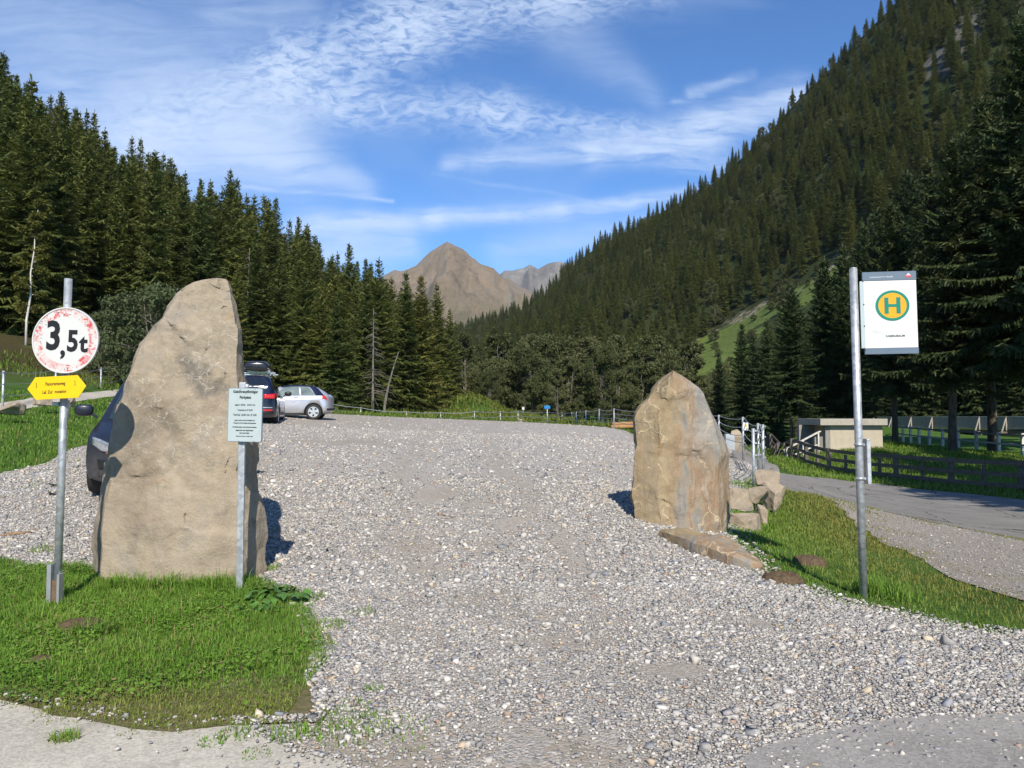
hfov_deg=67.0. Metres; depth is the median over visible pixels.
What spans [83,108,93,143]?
spruce tree
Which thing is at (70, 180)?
spruce tree
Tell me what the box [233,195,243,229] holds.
spruce tree
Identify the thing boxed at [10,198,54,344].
birch tree
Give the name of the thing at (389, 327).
spruce tree
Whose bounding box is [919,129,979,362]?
spruce tree
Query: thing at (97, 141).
spruce tree
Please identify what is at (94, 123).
spruce tree
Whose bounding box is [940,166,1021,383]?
spruce tree
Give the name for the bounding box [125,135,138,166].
spruce tree
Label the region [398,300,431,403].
spruce tree
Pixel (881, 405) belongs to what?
spruce tree
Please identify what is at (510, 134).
sky
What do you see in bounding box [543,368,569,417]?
alder tree
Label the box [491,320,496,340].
spruce tree
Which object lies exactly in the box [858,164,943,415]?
spruce tree
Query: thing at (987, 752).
foreground road
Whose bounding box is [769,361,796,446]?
spruce tree
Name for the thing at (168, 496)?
standing stone
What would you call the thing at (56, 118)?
spruce tree
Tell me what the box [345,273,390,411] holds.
spruce tree
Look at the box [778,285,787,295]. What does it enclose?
alder tree
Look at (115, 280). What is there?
spruce tree
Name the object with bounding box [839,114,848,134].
alder tree
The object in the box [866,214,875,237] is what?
alder tree
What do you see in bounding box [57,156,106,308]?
spruce tree
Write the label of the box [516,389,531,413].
alder tree
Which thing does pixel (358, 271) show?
spruce tree
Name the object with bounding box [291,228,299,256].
spruce tree
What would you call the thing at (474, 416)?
wire fence
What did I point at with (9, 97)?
spruce tree
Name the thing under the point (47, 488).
rope
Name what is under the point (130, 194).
spruce tree
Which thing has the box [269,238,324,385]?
spruce tree
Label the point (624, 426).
log
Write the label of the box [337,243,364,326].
spruce tree
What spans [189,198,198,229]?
spruce tree
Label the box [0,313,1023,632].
ground
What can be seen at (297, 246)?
spruce tree
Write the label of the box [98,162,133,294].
spruce tree
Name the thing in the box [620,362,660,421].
alder tree
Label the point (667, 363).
alder tree
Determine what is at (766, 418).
spruce tree
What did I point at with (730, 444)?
cabinet
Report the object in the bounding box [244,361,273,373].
roof box
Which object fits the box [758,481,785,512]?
boulder
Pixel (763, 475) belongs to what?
boulder
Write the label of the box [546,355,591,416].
alder tree
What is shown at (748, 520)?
boulder
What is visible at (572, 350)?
alder tree
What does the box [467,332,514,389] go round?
alder tree
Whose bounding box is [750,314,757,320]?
alder tree
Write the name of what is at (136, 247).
spruce tree
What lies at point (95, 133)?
spruce tree
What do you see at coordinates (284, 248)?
spruce tree
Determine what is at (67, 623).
molehill
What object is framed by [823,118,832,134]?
alder tree
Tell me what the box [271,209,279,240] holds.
spruce tree
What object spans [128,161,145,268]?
spruce tree
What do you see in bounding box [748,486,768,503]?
boulder
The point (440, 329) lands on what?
spruce tree
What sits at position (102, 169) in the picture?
spruce tree
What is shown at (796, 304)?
spruce tree
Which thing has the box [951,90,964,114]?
alder tree
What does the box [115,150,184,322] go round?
spruce tree
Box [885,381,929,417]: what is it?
spruce tree
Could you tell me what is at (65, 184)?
spruce tree
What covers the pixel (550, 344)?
alder tree
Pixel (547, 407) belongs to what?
information sign
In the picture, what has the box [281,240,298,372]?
spruce tree
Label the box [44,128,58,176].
spruce tree
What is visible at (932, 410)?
spruce tree
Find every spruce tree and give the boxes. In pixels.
[0,58,8,105]
[0,73,20,199]
[0,79,5,141]
[0,81,22,304]
[0,92,94,337]
[0,97,89,333]
[1,82,36,156]
[13,74,22,91]
[20,81,35,111]
[29,105,103,316]
[43,91,72,135]
[43,94,55,132]
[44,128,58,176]
[46,102,66,146]
[53,126,66,150]
[53,156,76,275]
[55,108,106,256]
[55,129,114,329]
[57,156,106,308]
[63,150,105,304]
[69,139,104,275]
[72,123,104,199]
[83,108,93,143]
[85,181,136,347]
[88,109,101,149]
[89,127,99,159]
[90,132,106,197]
[92,158,146,344]
[93,127,116,216]
[95,148,117,252]
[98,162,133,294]
[102,140,116,172]
[102,155,127,250]
[104,154,135,260]
[111,155,182,315]
[112,145,119,165]
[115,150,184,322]
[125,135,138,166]
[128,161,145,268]
[132,165,173,288]
[133,158,143,184]
[135,136,146,173]
[139,152,151,196]
[159,187,204,288]
[160,154,165,179]
[160,171,178,266]
[160,188,205,291]
[164,164,181,213]
[165,172,185,234]
[168,188,197,286]
[169,197,178,236]
[172,197,225,291]
[182,170,191,201]
[188,198,228,278]
[189,187,204,248]
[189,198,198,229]
[194,179,205,200]
[204,191,232,278]
[205,185,218,259]
[207,178,214,206]
[211,184,244,272]
[214,189,225,224]
[215,194,259,315]
[217,216,269,351]
[222,179,234,225]
[223,178,246,234]
[226,212,286,375]
[230,260,259,373]
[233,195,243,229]
[233,205,266,341]
[242,193,249,220]
[245,205,268,336]
[250,193,260,232]
[258,202,277,284]
[258,248,301,386]
[259,251,273,351]
[262,221,280,333]
[268,232,292,363]
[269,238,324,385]
[270,265,332,385]
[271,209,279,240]
[272,196,289,247]
[276,226,331,383]
[278,231,288,259]
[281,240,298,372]
[284,220,293,255]
[287,276,355,410]
[289,223,325,288]
[289,233,301,263]
[289,241,302,289]
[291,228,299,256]
[295,216,302,240]
[305,297,367,410]
[307,248,322,345]
[312,234,323,274]
[313,244,321,288]
[316,241,324,286]
[316,287,370,410]
[317,258,331,372]
[321,272,371,399]
[324,255,337,372]
[324,263,357,384]
[334,251,340,272]
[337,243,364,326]
[345,268,361,312]
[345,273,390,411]
[349,278,363,385]
[351,257,421,412]
[353,261,362,290]
[355,285,398,404]
[358,267,377,370]
[359,258,372,311]
[362,263,375,304]
[367,291,398,398]
[383,271,431,410]
[388,277,399,319]
[389,275,452,412]
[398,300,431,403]
[415,283,461,410]
[433,300,460,398]
[438,309,473,399]
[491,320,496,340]
[550,324,574,414]
[709,352,737,436]
[720,323,759,444]
[741,319,789,446]
[742,331,764,429]
[753,287,827,446]
[755,279,828,435]
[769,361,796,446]
[773,254,851,421]
[787,347,821,435]
[793,279,833,420]
[812,279,891,418]
[813,241,881,399]
[839,196,947,441]
[846,222,881,418]
[857,206,886,387]
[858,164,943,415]
[861,132,1023,451]
[863,354,891,418]
[864,191,945,416]
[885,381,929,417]
[908,12,1023,411]
[909,329,948,416]
[911,92,1023,450]
[912,155,1017,416]
[914,157,941,287]
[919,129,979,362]
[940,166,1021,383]
[946,68,1022,291]
[946,91,1023,425]
[957,380,1001,418]
[959,121,980,403]
[995,374,1023,415]
[996,337,1023,429]
[1010,383,1023,415]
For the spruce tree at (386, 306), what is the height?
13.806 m
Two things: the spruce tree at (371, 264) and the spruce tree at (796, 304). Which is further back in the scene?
the spruce tree at (371, 264)
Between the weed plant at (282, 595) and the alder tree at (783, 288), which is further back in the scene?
the alder tree at (783, 288)
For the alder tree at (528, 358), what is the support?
on the ground at (10, 343)
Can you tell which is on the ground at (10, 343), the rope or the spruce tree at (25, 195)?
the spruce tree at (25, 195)
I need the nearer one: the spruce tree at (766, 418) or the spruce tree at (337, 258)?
the spruce tree at (766, 418)
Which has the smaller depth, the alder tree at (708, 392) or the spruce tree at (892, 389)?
the spruce tree at (892, 389)
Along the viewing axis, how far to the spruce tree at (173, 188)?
101.65 m
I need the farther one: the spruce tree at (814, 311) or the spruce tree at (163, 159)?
the spruce tree at (163, 159)
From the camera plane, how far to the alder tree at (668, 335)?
244.51 m
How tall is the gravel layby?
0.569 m
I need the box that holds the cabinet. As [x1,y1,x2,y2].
[724,434,734,449]
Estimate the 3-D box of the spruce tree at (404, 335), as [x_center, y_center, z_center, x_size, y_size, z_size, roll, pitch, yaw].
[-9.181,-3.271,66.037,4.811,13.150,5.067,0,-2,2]
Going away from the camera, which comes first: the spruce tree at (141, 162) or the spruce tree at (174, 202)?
the spruce tree at (174, 202)
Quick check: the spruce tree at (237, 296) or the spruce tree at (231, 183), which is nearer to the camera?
the spruce tree at (237, 296)
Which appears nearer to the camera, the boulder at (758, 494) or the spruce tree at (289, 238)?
the boulder at (758, 494)
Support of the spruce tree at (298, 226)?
on the ground at (10, 343)
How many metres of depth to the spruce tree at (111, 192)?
80.91 m
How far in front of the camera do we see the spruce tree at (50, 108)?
138.55 m
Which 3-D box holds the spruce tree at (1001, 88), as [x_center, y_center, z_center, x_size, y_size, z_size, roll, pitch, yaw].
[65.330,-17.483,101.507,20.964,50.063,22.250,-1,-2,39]
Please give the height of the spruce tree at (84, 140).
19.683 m
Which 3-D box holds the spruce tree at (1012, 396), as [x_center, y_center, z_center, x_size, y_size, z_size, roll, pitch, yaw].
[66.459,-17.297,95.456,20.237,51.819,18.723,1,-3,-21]
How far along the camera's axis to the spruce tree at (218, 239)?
78.55 m
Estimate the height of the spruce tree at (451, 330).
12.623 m
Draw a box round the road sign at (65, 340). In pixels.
[28,278,99,603]
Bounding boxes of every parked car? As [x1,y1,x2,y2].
[74,379,126,492]
[244,372,291,423]
[278,385,334,419]
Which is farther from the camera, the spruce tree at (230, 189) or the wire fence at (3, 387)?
the spruce tree at (230, 189)
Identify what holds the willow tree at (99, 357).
on the ground at (10, 343)
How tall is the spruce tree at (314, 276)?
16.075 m
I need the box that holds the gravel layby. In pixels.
[829,498,1023,599]
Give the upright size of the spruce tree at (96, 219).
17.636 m
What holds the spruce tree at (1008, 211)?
on the ground at (10, 343)
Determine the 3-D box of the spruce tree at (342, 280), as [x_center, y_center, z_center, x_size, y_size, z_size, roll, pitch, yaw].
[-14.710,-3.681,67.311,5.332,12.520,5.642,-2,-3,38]
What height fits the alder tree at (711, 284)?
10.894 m
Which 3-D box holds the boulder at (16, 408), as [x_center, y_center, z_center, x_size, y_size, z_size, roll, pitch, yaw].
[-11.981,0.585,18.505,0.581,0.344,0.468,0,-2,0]
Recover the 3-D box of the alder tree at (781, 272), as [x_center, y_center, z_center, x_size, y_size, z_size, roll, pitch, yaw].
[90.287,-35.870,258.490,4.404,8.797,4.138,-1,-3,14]
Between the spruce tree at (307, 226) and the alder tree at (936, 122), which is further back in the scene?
the alder tree at (936, 122)
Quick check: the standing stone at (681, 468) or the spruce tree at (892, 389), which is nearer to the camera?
the standing stone at (681, 468)
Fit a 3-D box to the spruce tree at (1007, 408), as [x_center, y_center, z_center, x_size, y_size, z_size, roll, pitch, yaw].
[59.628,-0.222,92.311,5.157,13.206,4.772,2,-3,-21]
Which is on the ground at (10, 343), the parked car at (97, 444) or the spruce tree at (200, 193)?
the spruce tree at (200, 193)
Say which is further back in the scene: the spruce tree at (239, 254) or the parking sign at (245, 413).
the spruce tree at (239, 254)
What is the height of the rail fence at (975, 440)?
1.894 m
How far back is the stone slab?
8.20 m
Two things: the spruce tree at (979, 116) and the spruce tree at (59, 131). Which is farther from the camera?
the spruce tree at (59, 131)
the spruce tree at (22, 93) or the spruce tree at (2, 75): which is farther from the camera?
the spruce tree at (2, 75)
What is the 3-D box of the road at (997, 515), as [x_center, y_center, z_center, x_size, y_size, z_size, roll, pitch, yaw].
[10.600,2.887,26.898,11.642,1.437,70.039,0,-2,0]
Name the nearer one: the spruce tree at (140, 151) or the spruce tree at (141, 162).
the spruce tree at (141, 162)
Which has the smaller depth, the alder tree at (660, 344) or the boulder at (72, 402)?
the boulder at (72, 402)
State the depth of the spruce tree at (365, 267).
114.57 m
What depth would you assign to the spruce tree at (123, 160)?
74.44 m
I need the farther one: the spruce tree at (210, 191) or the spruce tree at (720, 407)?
the spruce tree at (210, 191)
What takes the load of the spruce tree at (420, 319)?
on the ground at (10, 343)
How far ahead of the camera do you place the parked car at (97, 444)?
10.36 m
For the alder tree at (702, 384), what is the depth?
88.17 m
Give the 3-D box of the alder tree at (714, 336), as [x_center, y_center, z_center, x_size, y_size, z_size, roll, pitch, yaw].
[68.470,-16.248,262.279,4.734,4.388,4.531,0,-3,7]
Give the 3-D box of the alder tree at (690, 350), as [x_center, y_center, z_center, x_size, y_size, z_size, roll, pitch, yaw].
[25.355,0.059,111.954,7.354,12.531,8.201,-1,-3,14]
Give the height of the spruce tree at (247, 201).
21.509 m
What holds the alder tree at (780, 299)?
on the hillside
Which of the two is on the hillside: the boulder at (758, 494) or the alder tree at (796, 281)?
the alder tree at (796, 281)
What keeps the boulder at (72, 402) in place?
on the ground at (10, 343)
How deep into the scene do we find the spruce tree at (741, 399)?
65.90 m
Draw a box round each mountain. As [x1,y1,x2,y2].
[360,242,534,328]
[500,261,573,293]
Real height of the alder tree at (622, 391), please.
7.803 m
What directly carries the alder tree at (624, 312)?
on the hillside
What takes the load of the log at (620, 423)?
on the log at (624, 426)
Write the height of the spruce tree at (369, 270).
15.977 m
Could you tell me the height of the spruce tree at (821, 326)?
15.250 m
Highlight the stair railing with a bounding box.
[783,430,820,456]
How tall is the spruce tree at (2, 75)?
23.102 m
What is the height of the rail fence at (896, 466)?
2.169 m
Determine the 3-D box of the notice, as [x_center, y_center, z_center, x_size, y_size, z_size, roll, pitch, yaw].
[6.574,1.193,21.767,0.150,0.220,0.016,0,-2,0]
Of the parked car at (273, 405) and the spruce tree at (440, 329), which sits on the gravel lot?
the parked car at (273, 405)
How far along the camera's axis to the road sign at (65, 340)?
6.47 m
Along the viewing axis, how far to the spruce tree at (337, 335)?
49.91 m
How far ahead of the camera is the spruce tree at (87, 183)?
60.68 m
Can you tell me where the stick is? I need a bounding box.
[1,531,30,535]
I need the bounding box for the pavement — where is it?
[0,699,351,767]
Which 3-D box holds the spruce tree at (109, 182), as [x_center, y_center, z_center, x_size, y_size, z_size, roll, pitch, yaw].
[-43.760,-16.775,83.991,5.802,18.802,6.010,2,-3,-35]
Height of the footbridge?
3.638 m
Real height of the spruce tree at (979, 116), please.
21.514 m
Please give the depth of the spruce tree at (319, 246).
126.20 m
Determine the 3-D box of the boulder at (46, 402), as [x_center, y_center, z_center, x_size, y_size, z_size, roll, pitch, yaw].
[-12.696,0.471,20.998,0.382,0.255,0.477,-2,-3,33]
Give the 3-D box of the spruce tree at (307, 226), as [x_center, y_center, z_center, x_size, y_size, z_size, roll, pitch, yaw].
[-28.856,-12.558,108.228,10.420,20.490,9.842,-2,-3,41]
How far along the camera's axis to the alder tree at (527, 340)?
123.82 m
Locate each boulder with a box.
[0,401,25,415]
[32,397,54,405]
[69,398,75,406]
[729,488,753,511]
[730,513,760,531]
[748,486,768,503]
[754,504,767,524]
[755,469,779,485]
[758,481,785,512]
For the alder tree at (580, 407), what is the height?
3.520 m
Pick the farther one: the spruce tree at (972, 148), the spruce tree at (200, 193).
the spruce tree at (972, 148)
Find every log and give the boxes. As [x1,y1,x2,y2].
[610,425,632,428]
[611,422,632,424]
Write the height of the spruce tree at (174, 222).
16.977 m
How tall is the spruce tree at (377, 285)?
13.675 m
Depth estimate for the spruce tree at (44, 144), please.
56.70 m
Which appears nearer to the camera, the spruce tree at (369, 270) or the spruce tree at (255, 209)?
the spruce tree at (369, 270)
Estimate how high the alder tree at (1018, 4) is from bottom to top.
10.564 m
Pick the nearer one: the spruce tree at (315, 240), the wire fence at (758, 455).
the wire fence at (758, 455)
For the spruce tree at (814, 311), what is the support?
on the ground at (10, 343)
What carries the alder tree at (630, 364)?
on the ground at (10, 343)
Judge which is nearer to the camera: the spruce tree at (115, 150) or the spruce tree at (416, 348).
the spruce tree at (416, 348)
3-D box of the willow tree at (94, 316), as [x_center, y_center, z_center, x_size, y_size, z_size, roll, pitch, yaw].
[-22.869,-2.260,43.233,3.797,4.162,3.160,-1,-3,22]
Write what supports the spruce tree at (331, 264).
on the ground at (10, 343)
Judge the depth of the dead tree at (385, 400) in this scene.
53.99 m
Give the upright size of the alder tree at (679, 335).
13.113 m
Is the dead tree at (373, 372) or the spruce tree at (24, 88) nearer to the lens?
the dead tree at (373, 372)
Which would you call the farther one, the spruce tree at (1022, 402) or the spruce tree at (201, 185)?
the spruce tree at (201, 185)
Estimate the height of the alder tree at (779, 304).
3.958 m
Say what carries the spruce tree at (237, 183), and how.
on the ground at (10, 343)
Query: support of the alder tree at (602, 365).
on the ground at (10, 343)
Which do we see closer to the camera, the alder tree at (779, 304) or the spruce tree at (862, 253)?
the spruce tree at (862, 253)
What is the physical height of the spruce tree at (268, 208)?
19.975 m
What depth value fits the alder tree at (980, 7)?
300.43 m
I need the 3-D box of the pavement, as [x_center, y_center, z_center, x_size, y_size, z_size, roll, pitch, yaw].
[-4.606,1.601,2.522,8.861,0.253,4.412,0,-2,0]
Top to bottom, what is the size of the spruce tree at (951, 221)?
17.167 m
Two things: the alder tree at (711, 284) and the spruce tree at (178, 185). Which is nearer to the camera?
the spruce tree at (178, 185)
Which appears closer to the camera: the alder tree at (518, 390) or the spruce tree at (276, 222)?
the alder tree at (518, 390)
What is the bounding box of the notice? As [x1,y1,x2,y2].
[743,422,747,429]
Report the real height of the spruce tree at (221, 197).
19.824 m
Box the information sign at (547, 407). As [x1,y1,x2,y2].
[544,405,549,422]
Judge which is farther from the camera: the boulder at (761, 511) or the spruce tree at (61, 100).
the spruce tree at (61, 100)
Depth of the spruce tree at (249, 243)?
60.34 m
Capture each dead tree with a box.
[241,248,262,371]
[354,308,389,411]
[379,352,399,410]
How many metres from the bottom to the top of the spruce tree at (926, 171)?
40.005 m
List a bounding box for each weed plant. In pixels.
[233,601,278,614]
[243,585,312,608]
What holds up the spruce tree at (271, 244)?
on the ground at (10, 343)
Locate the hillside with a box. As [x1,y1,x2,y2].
[473,0,1023,422]
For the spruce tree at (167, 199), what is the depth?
82.49 m
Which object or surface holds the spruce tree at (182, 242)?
on the ground at (10, 343)
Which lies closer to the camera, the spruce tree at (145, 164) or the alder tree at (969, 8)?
the spruce tree at (145, 164)
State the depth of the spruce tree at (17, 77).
142.55 m
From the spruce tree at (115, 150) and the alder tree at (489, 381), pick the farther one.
the spruce tree at (115, 150)
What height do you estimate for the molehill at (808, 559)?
0.167 m
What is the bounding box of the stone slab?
[658,527,763,568]
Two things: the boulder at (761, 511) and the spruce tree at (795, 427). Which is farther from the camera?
the spruce tree at (795, 427)
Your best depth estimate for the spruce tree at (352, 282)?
99.33 m
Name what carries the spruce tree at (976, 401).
on the ground at (10, 343)
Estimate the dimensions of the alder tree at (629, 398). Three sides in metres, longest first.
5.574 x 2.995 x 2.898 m
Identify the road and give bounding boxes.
[729,449,1023,538]
[742,714,1023,767]
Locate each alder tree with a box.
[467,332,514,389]
[472,368,502,400]
[500,342,556,413]
[501,345,540,409]
[512,333,579,415]
[513,332,548,412]
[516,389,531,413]
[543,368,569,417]
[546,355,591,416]
[550,347,576,414]
[556,336,624,419]
[573,394,587,420]
[579,341,627,422]
[602,386,621,423]
[611,359,635,418]
[617,377,636,415]
[620,295,630,317]
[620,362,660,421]
[621,381,640,421]
[625,333,677,401]
[647,349,697,393]
[664,324,684,354]
[666,326,680,354]
[669,341,706,387]
[695,380,722,406]
[698,343,705,353]
[700,361,733,420]
[702,374,749,427]
[704,279,721,302]
[707,304,721,325]
[707,330,719,340]
[710,342,719,348]
[714,348,722,355]
[717,314,725,322]
[726,356,734,365]
[743,329,758,339]
[745,332,755,341]
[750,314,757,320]
[751,293,759,301]
[766,301,775,310]
[769,188,784,207]
[772,282,781,292]
[775,264,788,285]
[776,295,783,303]
[776,301,783,309]
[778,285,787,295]
[781,278,794,285]
[794,279,801,285]
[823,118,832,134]
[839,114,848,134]
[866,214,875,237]
[932,113,955,141]
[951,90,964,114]
[961,1,975,20]
[971,1,986,27]
[1014,0,1023,13]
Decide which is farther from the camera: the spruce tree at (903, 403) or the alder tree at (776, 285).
the alder tree at (776, 285)
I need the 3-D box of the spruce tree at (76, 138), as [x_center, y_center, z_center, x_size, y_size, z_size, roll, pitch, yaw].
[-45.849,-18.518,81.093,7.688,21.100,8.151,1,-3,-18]
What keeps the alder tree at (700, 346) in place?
on the hillside
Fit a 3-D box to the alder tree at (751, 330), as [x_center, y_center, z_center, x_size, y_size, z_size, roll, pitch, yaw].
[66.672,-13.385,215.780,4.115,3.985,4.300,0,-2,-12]
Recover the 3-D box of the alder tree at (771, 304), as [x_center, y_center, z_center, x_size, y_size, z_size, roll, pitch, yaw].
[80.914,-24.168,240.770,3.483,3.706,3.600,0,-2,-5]
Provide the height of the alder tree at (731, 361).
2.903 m
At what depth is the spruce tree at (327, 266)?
85.04 m
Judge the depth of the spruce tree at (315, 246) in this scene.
106.54 m
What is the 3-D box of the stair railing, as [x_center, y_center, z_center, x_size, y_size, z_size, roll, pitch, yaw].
[14.734,3.157,39.148,2.238,1.626,0.240,1,-3,-17]
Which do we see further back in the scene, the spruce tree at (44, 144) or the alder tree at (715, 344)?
the alder tree at (715, 344)
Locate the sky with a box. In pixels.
[0,0,895,280]
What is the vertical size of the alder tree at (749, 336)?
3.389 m
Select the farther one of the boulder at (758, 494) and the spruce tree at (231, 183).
the spruce tree at (231, 183)
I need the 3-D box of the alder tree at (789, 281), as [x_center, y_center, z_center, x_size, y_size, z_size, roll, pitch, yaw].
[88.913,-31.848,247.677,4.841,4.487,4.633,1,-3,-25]
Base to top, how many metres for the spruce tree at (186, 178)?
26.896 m
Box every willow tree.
[83,309,133,373]
[89,307,161,383]
[94,280,183,380]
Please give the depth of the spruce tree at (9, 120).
59.55 m
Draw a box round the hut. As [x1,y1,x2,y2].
[797,419,887,454]
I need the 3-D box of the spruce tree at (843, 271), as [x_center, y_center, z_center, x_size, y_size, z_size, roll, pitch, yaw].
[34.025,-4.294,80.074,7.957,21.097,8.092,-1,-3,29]
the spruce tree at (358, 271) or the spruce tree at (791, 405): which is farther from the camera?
the spruce tree at (358, 271)
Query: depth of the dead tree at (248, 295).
56.30 m
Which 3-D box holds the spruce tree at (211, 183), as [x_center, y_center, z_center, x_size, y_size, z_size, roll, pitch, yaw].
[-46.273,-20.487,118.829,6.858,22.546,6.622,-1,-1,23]
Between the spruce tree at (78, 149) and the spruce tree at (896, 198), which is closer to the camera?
the spruce tree at (78, 149)
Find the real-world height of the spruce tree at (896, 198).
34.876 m
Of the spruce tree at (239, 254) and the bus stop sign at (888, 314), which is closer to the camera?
the bus stop sign at (888, 314)
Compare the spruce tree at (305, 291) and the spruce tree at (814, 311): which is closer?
the spruce tree at (305, 291)
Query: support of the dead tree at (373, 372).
on the ground at (10, 343)
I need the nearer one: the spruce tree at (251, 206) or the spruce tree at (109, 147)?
the spruce tree at (251, 206)
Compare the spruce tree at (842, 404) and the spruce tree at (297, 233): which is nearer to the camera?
the spruce tree at (842, 404)
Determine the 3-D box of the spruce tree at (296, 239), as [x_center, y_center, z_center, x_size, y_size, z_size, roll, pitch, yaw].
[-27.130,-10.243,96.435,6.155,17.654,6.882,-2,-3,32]
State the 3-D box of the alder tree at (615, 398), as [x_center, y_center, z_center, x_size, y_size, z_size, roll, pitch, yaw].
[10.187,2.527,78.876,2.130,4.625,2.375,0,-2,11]
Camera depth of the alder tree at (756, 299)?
269.80 m
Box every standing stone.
[91,278,267,580]
[630,371,729,532]
[731,429,741,452]
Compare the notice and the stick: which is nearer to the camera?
the stick
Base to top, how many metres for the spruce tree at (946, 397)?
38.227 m
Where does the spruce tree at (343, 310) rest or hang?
on the ground at (10, 343)
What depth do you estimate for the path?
27.47 m
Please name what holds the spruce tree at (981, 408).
on the ground at (10, 343)
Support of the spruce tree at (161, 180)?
on the ground at (10, 343)
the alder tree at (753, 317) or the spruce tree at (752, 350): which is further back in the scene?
the alder tree at (753, 317)
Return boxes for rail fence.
[761,433,1023,492]
[898,426,1023,454]
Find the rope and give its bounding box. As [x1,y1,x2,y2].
[0,487,87,491]
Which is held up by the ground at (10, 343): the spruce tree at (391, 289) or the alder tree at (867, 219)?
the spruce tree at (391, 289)
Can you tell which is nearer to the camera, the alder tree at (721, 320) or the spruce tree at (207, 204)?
the spruce tree at (207, 204)
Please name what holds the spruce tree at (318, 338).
on the ground at (10, 343)
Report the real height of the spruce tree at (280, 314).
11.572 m
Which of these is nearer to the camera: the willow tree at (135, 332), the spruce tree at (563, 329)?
the willow tree at (135, 332)
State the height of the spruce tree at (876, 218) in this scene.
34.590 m
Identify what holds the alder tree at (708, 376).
on the ground at (10, 343)
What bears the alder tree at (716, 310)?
on the hillside
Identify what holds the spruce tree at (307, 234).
on the ground at (10, 343)
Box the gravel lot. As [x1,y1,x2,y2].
[0,402,1023,767]
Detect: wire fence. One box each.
[0,365,128,406]
[334,404,562,421]
[562,408,765,486]
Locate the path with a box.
[0,390,116,408]
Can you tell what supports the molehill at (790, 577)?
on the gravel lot
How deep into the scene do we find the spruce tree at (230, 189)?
83.53 m
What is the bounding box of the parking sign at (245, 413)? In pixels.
[227,382,263,587]
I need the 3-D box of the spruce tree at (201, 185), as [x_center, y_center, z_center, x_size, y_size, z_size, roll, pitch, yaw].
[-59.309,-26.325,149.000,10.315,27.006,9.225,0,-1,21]
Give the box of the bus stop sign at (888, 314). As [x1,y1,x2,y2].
[849,267,918,597]
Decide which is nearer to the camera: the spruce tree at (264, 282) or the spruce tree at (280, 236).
the spruce tree at (264, 282)
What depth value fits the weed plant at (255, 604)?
6.10 m
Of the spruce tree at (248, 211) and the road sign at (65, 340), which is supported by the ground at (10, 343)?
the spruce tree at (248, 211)
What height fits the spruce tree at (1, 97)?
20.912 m
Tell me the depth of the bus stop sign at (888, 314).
6.92 m
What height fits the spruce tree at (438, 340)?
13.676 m
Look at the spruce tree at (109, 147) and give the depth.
108.74 m
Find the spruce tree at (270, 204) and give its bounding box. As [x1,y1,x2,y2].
[259,198,282,269]
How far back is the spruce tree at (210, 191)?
94.98 m
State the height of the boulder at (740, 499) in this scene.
0.327 m
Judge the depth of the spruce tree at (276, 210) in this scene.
127.12 m
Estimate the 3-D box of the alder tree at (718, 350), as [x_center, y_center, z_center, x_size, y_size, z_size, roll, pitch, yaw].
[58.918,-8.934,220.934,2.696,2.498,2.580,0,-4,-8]
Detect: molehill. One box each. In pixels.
[29,654,52,663]
[56,617,102,632]
[761,570,804,584]
[792,554,827,567]
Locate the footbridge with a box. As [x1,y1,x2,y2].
[873,416,1023,434]
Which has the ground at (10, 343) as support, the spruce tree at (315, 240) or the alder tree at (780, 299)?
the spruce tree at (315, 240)
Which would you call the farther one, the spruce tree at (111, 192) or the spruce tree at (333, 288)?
the spruce tree at (111, 192)
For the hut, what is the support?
on the ground at (10, 343)
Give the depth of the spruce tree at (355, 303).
80.76 m

